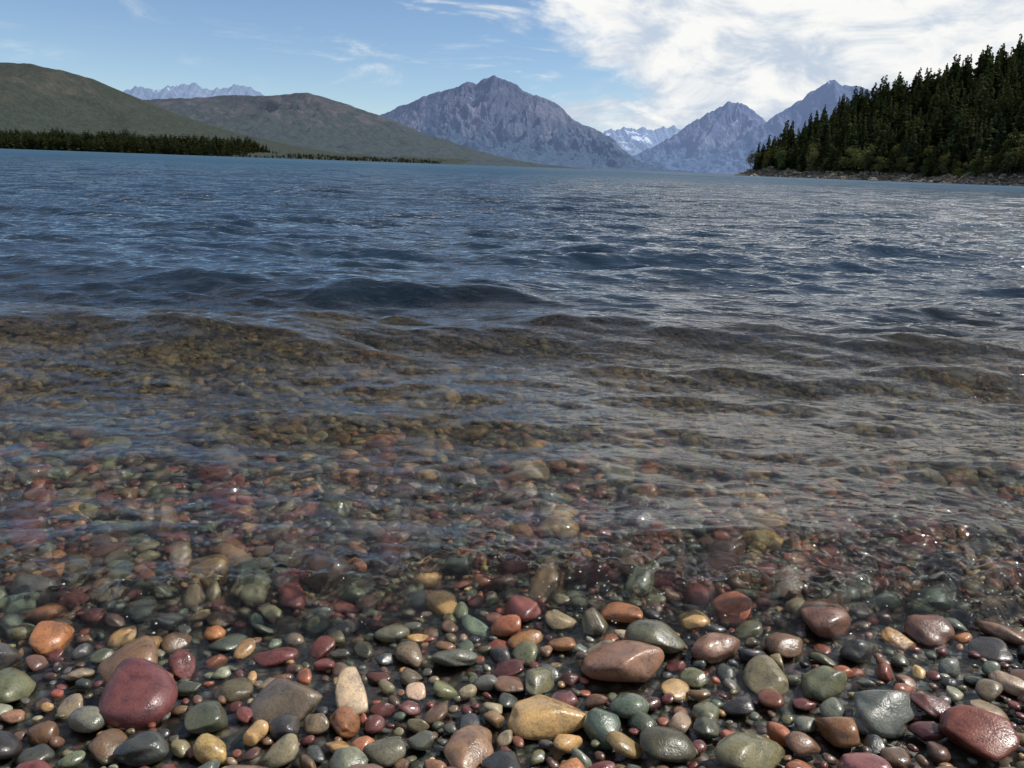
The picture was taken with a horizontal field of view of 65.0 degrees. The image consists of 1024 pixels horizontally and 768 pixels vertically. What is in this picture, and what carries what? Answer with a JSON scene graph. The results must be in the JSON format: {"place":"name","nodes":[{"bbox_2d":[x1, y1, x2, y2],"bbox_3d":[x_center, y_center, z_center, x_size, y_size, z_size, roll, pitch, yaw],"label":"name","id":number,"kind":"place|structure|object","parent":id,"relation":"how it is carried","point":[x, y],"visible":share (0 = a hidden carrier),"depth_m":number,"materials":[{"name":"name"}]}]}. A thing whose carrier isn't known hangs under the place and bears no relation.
{"place":"outdoors","nodes":[
{"label":"outdoors","id":0,"kind":"place"},
{"bbox_2d":[0,62,342,154],"bbox_3d":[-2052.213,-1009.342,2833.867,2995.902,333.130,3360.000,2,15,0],"label":"forested hill","id":1,"kind":"structure","parent":0,"point":[34,98],"depth_m":2949.01,"materials":[{"name":"green plant"}]},
{"bbox_2d":[123,82,264,99],"bbox_3d":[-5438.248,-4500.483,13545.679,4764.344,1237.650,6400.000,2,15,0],"label":"mountain range","id":2,"kind":"structure","parent":0,"point":[193,90],"depth_m":14101.89,"materials":[{"name":"stone"}]},
{"bbox_2d":[161,149,470,164],"bbox_3d":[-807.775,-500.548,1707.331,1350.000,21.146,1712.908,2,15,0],"label":"shore land","id":3,"kind":"structure","parent":0,"point":[448,160],"depth_m":1580.03,"materials":[{"name":"green plant"}]},
{"bbox_2d":[0,127,446,163],"bbox_3d":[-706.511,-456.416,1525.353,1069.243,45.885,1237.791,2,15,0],"label":"shore forest","id":4,"kind":"object","parent":3,"relation":"on","point":[57,140],"visible":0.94,"depth_m":1119.89,"materials":[{"name":"green plant"}]},
{"bbox_2d":[144,93,584,168],"bbox_3d":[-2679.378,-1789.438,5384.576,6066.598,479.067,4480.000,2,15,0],"label":"forested ridge","id":5,"kind":"structure","parent":0,"point":[309,120],"depth_m":5208.44,"materials":[{"name":"green plant"}]},
{"bbox_2d":[0,149,1023,595],"bbox_3d":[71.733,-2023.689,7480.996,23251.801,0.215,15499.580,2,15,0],"label":"lake water","id":6,"kind":"structure","parent":0,"point":[356,235],"depth_m":5.58,"materials":[{"name":"blue liquid"}]},
{"bbox_2d":[0,270,1023,767],"bbox_3d":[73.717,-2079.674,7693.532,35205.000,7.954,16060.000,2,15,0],"label":"lake bed ground","id":7,"kind":"structure","parent":0,"point":[452,676],"depth_m":1.43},
{"bbox_2d":[0,461,1023,767],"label":"beach pebbles","id":8,"kind":"object","parent":7,"relation":"on","point":[142,691],"visible":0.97,"depth_m":1.05,"materials":[{"name":"stone"}]},
{"bbox_2d":[0,285,1023,509],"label":"underwater pebbles","id":9,"kind":"object","parent":7,"relation":"on","point":[617,471],"visible":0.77,"depth_m":2.50,"materials":[{"name":"stone"}]},
{"bbox_2d":[0,0,1023,132],"label":"sky","id":10,"kind":"structure","parent":0,"point":[609,64],"materials":[{"name":"blue"}]},
{"bbox_2d":[380,75,704,172],"bbox_3d":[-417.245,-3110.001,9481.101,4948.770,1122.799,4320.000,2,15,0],"label":"rocky mountain","id":11,"kind":"structure","parent":0,"point":[495,115],"depth_m":9374.98,"materials":[{"name":"stone"}]},
{"bbox_2d":[603,125,680,155],"bbox_3d":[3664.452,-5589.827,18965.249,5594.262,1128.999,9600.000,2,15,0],"label":"snowy mountain range","id":12,"kind":"structure","parent":0,"point":[632,141],"depth_m":19335.12,"materials":[{"name":"white snow"}]},
{"bbox_2d":[632,101,765,170],"bbox_3d":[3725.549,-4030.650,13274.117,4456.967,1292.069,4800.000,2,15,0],"label":"pointed mountain","id":13,"kind":"structure","parent":0,"point":[711,133],"depth_m":13404.61,"materials":[{"name":"stone"}]},
{"bbox_2d":[688,80,875,173],"bbox_3d":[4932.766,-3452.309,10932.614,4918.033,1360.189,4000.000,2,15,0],"label":"sloping mountain","id":14,"kind":"structure","parent":0,"point":[731,158],"depth_m":11221.65,"materials":[{"name":"stone"}]},
{"bbox_2d":[747,156,1023,185],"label":"hillside terrain","id":15,"kind":"structure","parent":0,"point":[985,178],"depth_m":296.39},
{"bbox_2d":[735,166,1023,185],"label":"shoreline boulders","id":16,"kind":"object","parent":15,"relation":"on","point":[995,181],"visible":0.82,"depth_m":302.36,"materials":[{"name":"grey stone"}]},
{"bbox_2d":[745,84,1023,177],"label":"broadleaf shore trees","id":17,"kind":"object","parent":15,"relation":"on","point":[865,159],"visible":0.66,"depth_m":301.56,"materials":[{"name":"green plant"}]},
{"bbox_2d":[752,34,1023,178],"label":"conifer forest","id":18,"kind":"object","parent":15,"relation":"on","point":[916,117],"visible":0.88,"depth_m":337.94,"materials":[{"name":"green plant"}]}
]}

